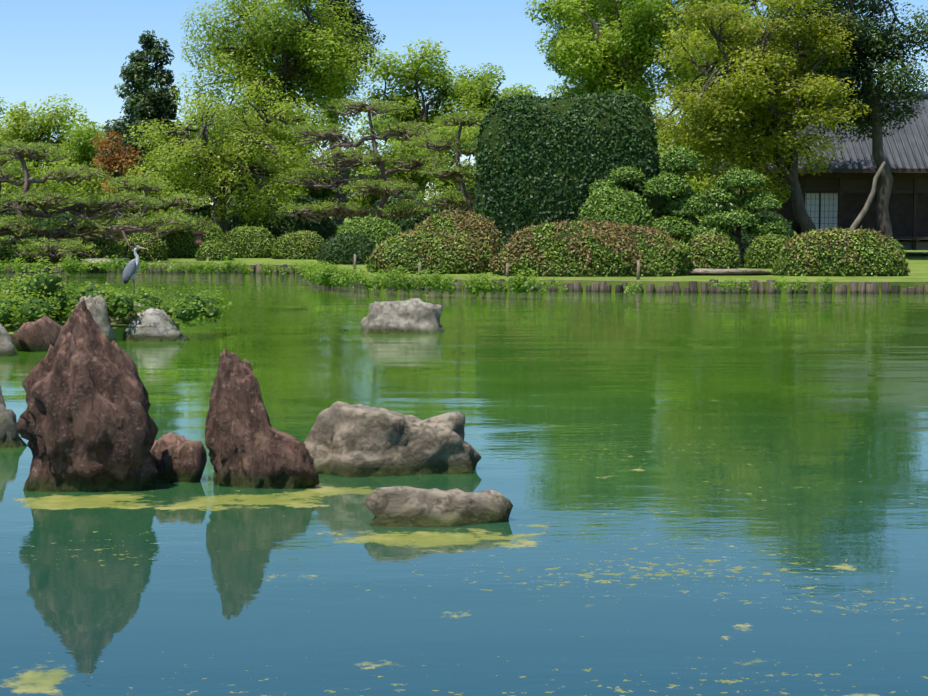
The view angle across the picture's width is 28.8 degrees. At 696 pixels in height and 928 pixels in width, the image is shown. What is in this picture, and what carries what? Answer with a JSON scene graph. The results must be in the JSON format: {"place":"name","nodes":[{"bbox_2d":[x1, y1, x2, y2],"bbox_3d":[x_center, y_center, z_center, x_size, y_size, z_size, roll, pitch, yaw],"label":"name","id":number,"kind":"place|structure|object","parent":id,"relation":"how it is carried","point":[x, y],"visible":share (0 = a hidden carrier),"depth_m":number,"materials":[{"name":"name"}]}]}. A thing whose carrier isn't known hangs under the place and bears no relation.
{"place":"outdoors","nodes":[
{"label":"outdoors","id":0,"kind":"place"},
{"bbox_2d":[1,318,179,347],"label":"bank","id":1,"kind":"structure","parent":0,"point":[119,330],"depth_m":29.72,"materials":[{"name":"green plant"}]},
{"bbox_2d":[0,263,232,329],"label":"shoreline plants","id":2,"kind":"object","parent":1,"relation":"on","point":[7,295],"depth_m":30.16,"materials":[{"name":"green plant"}]},
{"bbox_2d":[122,246,146,295],"bbox_3d":[-5.584,-1.307,30.668,0.431,0.856,0.186,0,4,-2],"label":"heron","id":3,"kind":"object","parent":2,"relation":"on","point":[131,269],"visible":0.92,"depth_m":30.60,"materials":[{"name":"grey"}]},
{"bbox_2d":[108,301,142,324],"bbox_3d":[-5.742,-0.491,30.850,0.937,0.700,0.846,0,4,-2],"label":"rock","id":4,"kind":"object","parent":1,"relation":"on","point":[126,319],"visible":0.15,"depth_m":30.51,"materials":[{"name":"grey stone"}]},
{"bbox_2d":[0,273,927,695],"bbox_3d":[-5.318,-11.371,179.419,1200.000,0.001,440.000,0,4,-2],"label":"pond water","id":5,"kind":"structure","parent":0,"point":[714,495],"depth_m":12.33,"materials":[{"name":"green liquid"}]},
{"bbox_2d":[0,323,18,356],"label":"rock","id":6,"kind":"object","parent":5,"relation":"in","point":[7,348],"visible":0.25,"depth_m":26.57,"materials":[{"name":"grey stone"}]},
{"bbox_2d":[0,386,26,448],"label":"rock","id":7,"kind":"object","parent":5,"relation":"in","point":[10,437],"visible":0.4,"depth_m":16.26,"materials":[{"name":"grey stone"}]},
{"bbox_2d":[11,315,62,351],"bbox_3d":[-6.529,0.027,27.676,0.577,1.068,0.779,4,6,41],"label":"rock","id":8,"kind":"object","parent":5,"relation":"in","point":[41,334],"visible":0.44,"depth_m":27.44,"materials":[{"name":"brown stone"}]},
{"bbox_2d":[17,296,158,491],"bbox_3d":[-2.873,0.498,13.788,1.069,1.785,0.542,0,4,-2],"label":"rock","id":9,"kind":"object","parent":5,"relation":"in","point":[85,422],"visible":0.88,"depth_m":13.62,"materials":[{"name":"brown stone"}]},
{"bbox_2d":[76,295,115,341],"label":"rock","id":10,"kind":"object","parent":5,"relation":"on","point":[97,307],"visible":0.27,"depth_m":28.44,"materials":[{"name":"grey stone"}]},
{"bbox_2d":[123,308,188,341],"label":"rock","id":11,"kind":"object","parent":5,"relation":"on","point":[154,325],"visible":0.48,"depth_m":29.70,"materials":[{"name":"grey stone"}]},
{"bbox_2d":[150,431,206,482],"bbox_3d":[-2.272,1.064,14.340,0.547,0.775,0.366,2,5,19],"label":"rock","id":12,"kind":"object","parent":5,"relation":"in","point":[178,458],"visible":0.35,"depth_m":14.18,"materials":[{"name":"brown stone"}]},
{"bbox_2d":[205,347,319,488],"bbox_3d":[-1.556,0.656,13.947,0.934,1.329,0.330,1,4,13],"label":"rock","id":13,"kind":"object","parent":5,"relation":"in","point":[247,444],"visible":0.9,"depth_m":13.86,"materials":[{"name":"brown stone"}]},
{"bbox_2d":[304,401,481,476],"bbox_3d":[-0.781,1.152,14.975,1.851,1.448,1.075,0,4,-2],"label":"rock","id":14,"kind":"object","parent":5,"relation":"in","point":[343,439],"visible":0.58,"depth_m":14.56,"materials":[{"name":"grey stone"}]},
{"bbox_2d":[360,298,444,333],"bbox_3d":[-1.134,-0.237,32.023,1.689,1.268,1.174,0,4,-2],"label":"rock","id":15,"kind":"object","parent":5,"relation":"in","point":[413,315],"visible":0.52,"depth_m":31.78,"materials":[{"name":"grey stone"}]},
{"bbox_2d":[364,486,512,526],"bbox_3d":[-0.212,1.281,12.419,0.991,0.702,0.575,-2,5,-25],"label":"rock","id":16,"kind":"object","parent":5,"relation":"in","point":[399,506],"visible":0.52,"depth_m":12.23,"materials":[{"name":"grey stone"}]},
{"bbox_2d":[0,215,927,293],"bbox_3d":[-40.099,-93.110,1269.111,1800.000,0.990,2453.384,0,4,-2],"label":"bank lawn","id":17,"kind":"structure","parent":0,"point":[917,260],"depth_m":50.35,"materials":[{"name":"green plant"}]},
{"bbox_2d":[0,154,14,242],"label":"pine","id":18,"kind":"object","parent":17,"relation":"on","point":[2,157],"depth_m":68.71,"materials":[{"name":"green plant"}]},
{"bbox_2d":[0,196,16,241],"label":"understory","id":19,"kind":"object","parent":17,"relation":"on","point":[8,211],"depth_m":78.35,"materials":[{"name":"green plant"}]},
{"bbox_2d":[0,97,29,194],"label":"tree","id":20,"kind":"object","parent":17,"relation":"on","point":[3,112],"visible":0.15,"depth_m":110.57,"materials":[{"name":"green plant"}]},
{"bbox_2d":[0,240,58,262],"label":"hedge","id":21,"kind":"object","parent":17,"relation":"on","point":[4,252],"depth_m":64.45,"materials":[{"name":"green plant"}]},
{"bbox_2d":[7,209,81,247],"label":"understory","id":22,"kind":"object","parent":17,"relation":"on","point":[68,216],"depth_m":77.56,"materials":[{"name":"green plant"}]},
{"bbox_2d":[0,94,93,185],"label":"tree","id":23,"kind":"object","parent":17,"relation":"on","point":[21,118],"depth_m":115.46,"materials":[{"name":"green plant"}]},
{"bbox_2d":[1,155,100,221],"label":"tree","id":24,"kind":"object","parent":17,"relation":"on","point":[6,187],"depth_m":91.22,"materials":[{"name":"green plant"}]},
{"bbox_2d":[46,117,112,217],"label":"tree","id":25,"kind":"object","parent":17,"relation":"on","point":[81,135],"depth_m":110.09,"materials":[{"name":"green plant"}]},
{"bbox_2d":[59,236,125,261],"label":"hedge","id":26,"kind":"object","parent":17,"relation":"on","point":[112,251],"depth_m":65.62,"materials":[{"name":"green plant"}]},
{"bbox_2d":[0,138,196,262],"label":"pine","id":27,"kind":"object","parent":17,"relation":"on","point":[79,210],"depth_m":64.82,"materials":[{"name":"green plant"}]},
{"bbox_2d":[79,257,130,265],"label":"bank stone","id":28,"kind":"object","parent":17,"relation":"on","point":[95,259],"visible":0.27,"depth_m":63.99,"materials":[{"name":"grey stone"}]},
{"bbox_2d":[106,146,131,241],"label":"tree","id":29,"kind":"object","parent":17,"relation":"on","point":[115,174],"visible":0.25,"depth_m":85.20,"materials":[{"name":"brown plant"}]},
{"bbox_2d":[92,129,147,193],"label":"red maple leaves","id":30,"kind":"object","parent":17,"relation":"on","point":[118,156],"visible":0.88,"depth_m":85.00,"materials":[{"name":"red plant"}]},
{"bbox_2d":[47,175,218,244],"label":"pine","id":31,"kind":"object","parent":17,"relation":"on","point":[153,186],"depth_m":70.36,"materials":[{"name":"green plant"}]},
{"bbox_2d":[65,162,201,242],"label":"tree","id":32,"kind":"object","parent":17,"relation":"on","point":[93,185],"depth_m":93.10,"materials":[{"name":"green plant"}]},
{"bbox_2d":[118,232,168,260],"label":"hedge","id":33,"kind":"object","parent":17,"relation":"on","point":[143,242],"depth_m":67.63,"materials":[{"name":"green plant"}]},
{"bbox_2d":[0,254,307,276],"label":"shore plants","id":34,"kind":"object","parent":17,"relation":"on","point":[76,265],"visible":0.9,"depth_m":57.73,"materials":[{"name":"green plant"}]},
{"bbox_2d":[102,30,206,213],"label":"conifer tree","id":35,"kind":"object","parent":17,"relation":"on","point":[134,110],"depth_m":98.86,"materials":[{"name":"green plant"}]},
{"bbox_2d":[147,219,200,257],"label":"hedge","id":36,"kind":"object","parent":17,"relation":"on","point":[180,246],"depth_m":71.62,"materials":[{"name":"green plant"}]},
{"bbox_2d":[192,231,205,246],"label":"garden light box","id":37,"kind":"object","parent":17,"relation":"on","point":[198,238],"visible":0.83,"depth_m":68.46,"materials":[{"name":"brown wood"}]},
{"bbox_2d":[173,200,230,232],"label":"understory","id":38,"kind":"object","parent":17,"relation":"on","point":[203,212],"depth_m":79.80,"materials":[{"name":"green plant"}]},
{"bbox_2d":[182,216,224,242],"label":"hedge","id":39,"kind":"object","parent":17,"relation":"on","point":[216,232],"depth_m":74.92,"materials":[{"name":"green plant"}]},
{"bbox_2d":[195,239,233,260],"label":"hedge","id":40,"kind":"object","parent":17,"relation":"on","point":[213,241],"depth_m":67.68,"materials":[{"name":"green plant"}]},
{"bbox_2d":[180,105,259,205],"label":"tree","id":41,"kind":"object","parent":17,"relation":"on","point":[211,146],"depth_m":116.01,"materials":[{"name":"green plant"}]},
{"bbox_2d":[124,79,344,234],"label":"spreading tree","id":42,"kind":"object","parent":17,"relation":"on","point":[190,169],"depth_m":78.45,"materials":[{"name":"green plant"}]},
{"bbox_2d":[220,224,275,257],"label":"hedge","id":43,"kind":"object","parent":17,"relation":"on","point":[242,228],"depth_m":71.67,"materials":[{"name":"green plant"}]},
{"bbox_2d":[169,0,386,188],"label":"tree","id":44,"kind":"object","parent":17,"relation":"on","point":[313,50],"depth_m":90.37,"materials":[{"name":"green plant"}]},
{"bbox_2d":[226,187,336,240],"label":"understory","id":45,"kind":"object","parent":17,"relation":"on","point":[285,223],"depth_m":83.74,"materials":[{"name":"green plant"}]},
{"bbox_2d":[214,116,355,216],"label":"tree","id":46,"kind":"object","parent":17,"relation":"on","point":[324,194],"depth_m":97.81,"materials":[{"name":"green plant"}]},
{"bbox_2d":[271,230,323,258],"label":"hedge","id":47,"kind":"object","parent":17,"relation":"on","point":[301,232],"depth_m":69.77,"materials":[{"name":"green plant"}]},
{"bbox_2d":[281,0,385,232],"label":"tree","id":48,"kind":"object","parent":17,"relation":"on","point":[360,17],"depth_m":95.18,"materials":[{"name":"green plant"}]},
{"bbox_2d":[314,231,375,264],"bbox_3d":[-4.117,-3.527,63.432,2.306,1.268,1.739,0,4,-2],"label":"hedge","id":49,"kind":"object","parent":17,"relation":"on","point":[353,250],"depth_m":62.84,"materials":[{"name":"green plant"}]},
{"bbox_2d":[353,254,355,269],"bbox_3d":[-3.425,-2.640,56.604,0.088,0.606,0.083,2,5,21],"label":"garden stake","id":50,"kind":"object","parent":17,"relation":"on","point":[354,266],"visible":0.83,"depth_m":56.57,"materials":[{"name":"brown wood"}]},
{"bbox_2d":[270,96,463,223],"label":"pine","id":51,"kind":"object","parent":17,"relation":"on","point":[384,193],"depth_m":73.45,"materials":[{"name":"green plant"}]},
{"bbox_2d":[335,213,401,249],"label":"hedge","id":52,"kind":"object","parent":17,"relation":"on","point":[357,220],"depth_m":68.03,"materials":[{"name":"green plant"}]},
{"bbox_2d":[340,110,453,220],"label":"tree","id":53,"kind":"object","parent":17,"relation":"on","point":[409,177],"depth_m":102.89,"materials":[{"name":"green plant"}]},
{"bbox_2d":[370,190,434,231],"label":"understory","id":54,"kind":"object","parent":17,"relation":"on","point":[403,193],"depth_m":79.86,"materials":[{"name":"green plant"}]},
{"bbox_2d":[418,262,420,274],"bbox_3d":[-1.286,-2.257,52.282,0.088,0.490,0.083,2,5,21],"label":"garden stake","id":55,"kind":"object","parent":17,"relation":"on","point":[419,266],"visible":0.81,"depth_m":52.25,"materials":[{"name":"brown wood"}]},
{"bbox_2d":[362,37,483,196],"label":"tree","id":56,"kind":"object","parent":17,"relation":"on","point":[426,75],"depth_m":117.17,"materials":[{"name":"green plant"}]},
{"bbox_2d":[364,226,493,273],"bbox_3d":[-1.013,-2.934,54.274,3.988,1.466,2.844,0,4,-2],"label":"hedge","id":57,"kind":"object","parent":17,"relation":"on","point":[434,235],"depth_m":53.34,"materials":[{"name":"green plant"}]},
{"bbox_2d":[401,107,487,212],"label":"pine","id":58,"kind":"object","parent":17,"relation":"on","point":[421,140],"depth_m":69.76,"materials":[{"name":"green plant"}]},
{"bbox_2d":[413,114,481,208],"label":"tree","id":59,"kind":"object","parent":17,"relation":"on","point":[446,183],"depth_m":98.68,"materials":[{"name":"green plant"}]},
{"bbox_2d":[433,183,475,215],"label":"understory","id":60,"kind":"object","parent":17,"relation":"on","point":[464,208],"depth_m":78.21,"materials":[{"name":"green plant"}]},
{"bbox_2d":[410,206,503,255],"bbox_3d":[-0.299,-3.565,58.424,3.500,2.078,2.613,0,4,-2],"label":"hedge","id":61,"kind":"object","parent":17,"relation":"on","point":[479,216],"depth_m":57.83,"materials":[{"name":"green plant"}]},
{"bbox_2d":[444,63,539,115],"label":"tree","id":62,"kind":"object","parent":17,"relation":"on","point":[485,89],"depth_m":120.90,"materials":[{"name":"green plant"}]},
{"bbox_2d":[506,263,508,276],"bbox_3d":[1.217,-2.152,50.789,0.088,0.504,0.083,-2,5,-24],"label":"garden stake","id":63,"kind":"object","parent":17,"relation":"on","point":[507,269],"visible":0.81,"depth_m":50.75,"materials":[{"name":"brown wood"}]},
{"bbox_2d":[473,89,663,247],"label":"tall hedge","id":64,"kind":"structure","parent":17,"relation":"on","point":[608,96],"depth_m":63.73,"materials":[{"name":"green plant"}]},
{"bbox_2d":[487,218,695,276],"bbox_3d":[3.703,-2.912,52.036,6.064,1.753,2.761,0,4,-2],"label":"hedge","id":65,"kind":"object","parent":17,"relation":"on","point":[662,234],"depth_m":51.11,"materials":[{"name":"green plant"}]},
{"bbox_2d":[535,0,654,96],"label":"tree","id":66,"kind":"object","parent":17,"relation":"on","point":[559,28],"depth_m":115.86,"materials":[{"name":"green plant"}]},
{"bbox_2d":[577,185,654,228],"bbox_3d":[5.160,-4.173,61.906,3.074,2.865,2.252,0,4,-2],"label":"mound shrub","id":67,"kind":"object","parent":17,"relation":"on","point":[628,213],"depth_m":61.32,"materials":[{"name":"green plant"}]},
{"bbox_2d":[637,260,639,279],"bbox_3d":[4.702,-2.061,48.702,0.088,0.634,0.083,2,5,21],"label":"garden stake","id":68,"kind":"object","parent":17,"relation":"on","point":[638,269],"visible":0.83,"depth_m":48.67,"materials":[{"name":"brown wood"}]},
{"bbox_2d":[524,0,761,110],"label":"tree","id":69,"kind":"object","parent":17,"relation":"on","point":[637,26],"depth_m":103.57,"materials":[{"name":"green plant"}]},
{"bbox_2d":[670,171,680,241],"bbox_3d":[7.434,-4.676,62.133,0.691,3.646,0.373,-1,4,-17],"label":"topiary conifer wood","id":70,"kind":"object","parent":17,"relation":"on","point":[677,237],"visible":0.12,"depth_m":62.10,"materials":[{"name":"brown plant"}]},
{"bbox_2d":[652,215,700,236],"bbox_3d":[7.300,-4.275,62.087,2.132,0.907,1.765,0,4,-2],"label":"topiary conifer pad","id":71,"kind":"object","parent":70,"relation":"attached to","point":[698,224],"depth_m":61.52,"materials":[{"name":"green plant"}]},
{"bbox_2d":[663,191,715,216],"bbox_3d":[7.797,-4.958,62.143,1.890,0.986,1.525,0,4,-2],"label":"topiary conifer pad","id":72,"kind":"object","parent":71,"relation":"on","point":[698,195],"depth_m":61.64,"materials":[{"name":"green plant"}]},
{"bbox_2d":[642,170,696,196],"bbox_3d":[7.054,-5.700,62.086,1.879,1.033,1.547,0,4,-2],"label":"topiary conifer pad","id":73,"kind":"object","parent":72,"relation":"on","point":[654,179],"depth_m":61.61,"materials":[{"name":"green plant"}]},
{"bbox_2d":[659,144,698,170],"bbox_3d":[7.388,-6.538,62.104,1.443,0.930,1.402,0,4,-2],"label":"topiary conifer pad","id":74,"kind":"object","parent":73,"relation":"on","point":[695,160],"depth_m":61.74,"materials":[{"name":"green plant"}]},
{"bbox_2d":[643,76,739,237],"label":"tree","id":75,"kind":"object","parent":17,"relation":"on","point":[689,175],"depth_m":89.34,"materials":[{"name":"green plant"}]},
{"bbox_2d":[684,230,740,268],"bbox_3d":[7.740,-3.060,56.711,2.076,1.314,1.484,0,4,-2],"label":"hedge","id":76,"kind":"object","parent":17,"relation":"on","point":[712,238],"depth_m":56.21,"materials":[{"name":"green plant"}]},
{"bbox_2d":[688,268,771,274],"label":"landing stone","id":77,"kind":"object","parent":17,"relation":"on","point":[698,271],"visible":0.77,"depth_m":51.82,"materials":[{"name":"grey stone"}]},
{"bbox_2d":[721,188,763,267],"bbox_3d":[9.030,-4.085,59.344,1.748,2.934,0.710,0,4,-2],"label":"topiary wood","id":78,"kind":"object","parent":17,"relation":"on","point":[737,234],"visible":0.48,"depth_m":59.16,"materials":[{"name":"brown plant"}]},
{"bbox_2d":[691,221,734,240],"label":"topiary pad","id":79,"kind":"object","parent":78,"relation":"attached to","point":[705,228],"depth_m":58.78,"materials":[{"name":"green plant"}]},
{"bbox_2d":[700,205,759,227],"bbox_3d":[8.786,-4.298,59.134,2.054,0.898,1.720,0,4,-2],"label":"topiary pad","id":80,"kind":"object","parent":79,"relation":"on","point":[733,210],"depth_m":58.58,"materials":[{"name":"green plant"}]},
{"bbox_2d":[699,184,741,204],"bbox_3d":[8.466,-5.036,59.126,1.525,0.738,1.314,0,4,-2],"label":"topiary pad","id":81,"kind":"object","parent":80,"relation":"on","point":[721,198],"depth_m":58.79,"materials":[{"name":"green plant"}]},
{"bbox_2d":[734,188,782,210],"bbox_3d":[9.628,-4.872,59.225,1.613,0.763,1.431,0,4,-2],"label":"topiary pad","id":82,"kind":"object","parent":80,"relation":"on","point":[766,193],"depth_m":58.76,"materials":[{"name":"green plant"}]},
{"bbox_2d":[714,167,766,188],"bbox_3d":[9.086,-5.581,59.161,1.804,0.747,1.527,0,4,-2],"label":"topiary pad","id":83,"kind":"object","parent":82,"relation":"on","point":[754,174],"depth_m":58.70,"materials":[{"name":"green plant"}]},
{"bbox_2d":[649,0,871,232],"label":"maple tree","id":84,"kind":"object","parent":17,"relation":"on","point":[743,95],"depth_m":65.22,"materials":[{"name":"green plant"}]},
{"bbox_2d":[730,210,793,263],"bbox_3d":[10.383,-3.964,64.134,3.057,2.062,2.226,0,4,-2],"label":"mound shrub","id":85,"kind":"object","parent":17,"relation":"on","point":[776,214],"depth_m":63.55,"materials":[{"name":"green plant"}]},
{"bbox_2d":[743,233,786,268],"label":"hedge","id":86,"kind":"object","parent":17,"relation":"on","point":[767,237],"depth_m":58.29,"materials":[{"name":"green plant"}]},
{"bbox_2d":[744,214,785,234],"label":"topiary pad","id":87,"kind":"object","parent":86,"relation":"on","point":[766,219],"depth_m":58.83,"materials":[{"name":"green plant"}]},
{"bbox_2d":[704,0,853,92],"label":"tree","id":88,"kind":"object","parent":17,"relation":"on","point":[745,2],"depth_m":112.75,"materials":[{"name":"green plant"}]},
{"bbox_2d":[711,91,927,249],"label":"tea house","id":89,"kind":"structure","parent":17,"relation":"on","point":[837,195],"depth_m":74.62,"materials":[{"name":"brown wood"}]},
{"bbox_2d":[769,225,909,276],"bbox_3d":[10.804,-2.787,52.016,4.001,1.520,2.300,0,4,-2],"label":"hedge","id":90,"kind":"object","parent":17,"relation":"on","point":[813,233],"depth_m":51.26,"materials":[{"name":"green plant"}]},
{"bbox_2d":[753,0,927,236],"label":"tree","id":91,"kind":"object","parent":17,"relation":"on","point":[891,44],"depth_m":67.61,"materials":[{"name":"plant"}]},
{"bbox_2d":[849,161,885,229],"bbox_3d":[13.894,-4.774,63.291,1.897,3.543,0.329,-1,4,-9],"label":"tree trunk","id":92,"kind":"object","parent":17,"relation":"on","point":[860,216],"visible":0.65,"depth_m":63.26,"materials":[{"name":"brown plant"}]},
{"bbox_2d":[0,0,927,209],"label":"sky","id":93,"kind":"structure","parent":0,"point":[77,49],"materials":[{"name":"blue"}]},
{"bbox_2d":[190,264,927,281],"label":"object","id":94,"kind":"object","parent":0,"point":[737,281],"visible":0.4,"depth_m":47.33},
{"bbox_2d":[300,260,538,296],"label":"shore plants","id":95,"kind":"object","parent":94,"relation":"on","point":[322,274],"visible":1,"depth_m":45.20,"materials":[{"name":"green plant"}]},
{"bbox_2d":[1,263,927,293],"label":"shore logs","id":96,"kind":"object","parent":94,"relation":"on","point":[870,288],"visible":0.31,"depth_m":47.26,"materials":[{"name":"brown wood"}]},
{"bbox_2d":[536,274,834,295],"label":"shore plants","id":97,"kind":"object","parent":94,"relation":"on","point":[825,285],"visible":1,"depth_m":42.23,"materials":[{"name":"green plant"}]},
{"bbox_2d":[588,177,625,192],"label":"topiary pad","id":98,"kind":"object","parent":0,"point":[607,184],"depth_m":62.76,"materials":[{"name":"green plant"}]},
{"bbox_2d":[607,165,645,183],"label":"topiary pad","id":99,"kind":"object","parent":98,"relation":"on","point":[624,172],"depth_m":62.71,"materials":[{"name":"green plant"}]},
{"bbox_2d":[659,196,690,244],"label":"mound shrub","id":100,"kind":"object","parent":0,"point":[663,205],"depth_m":66.16,"materials":[{"name":"green plant"}]}
]}

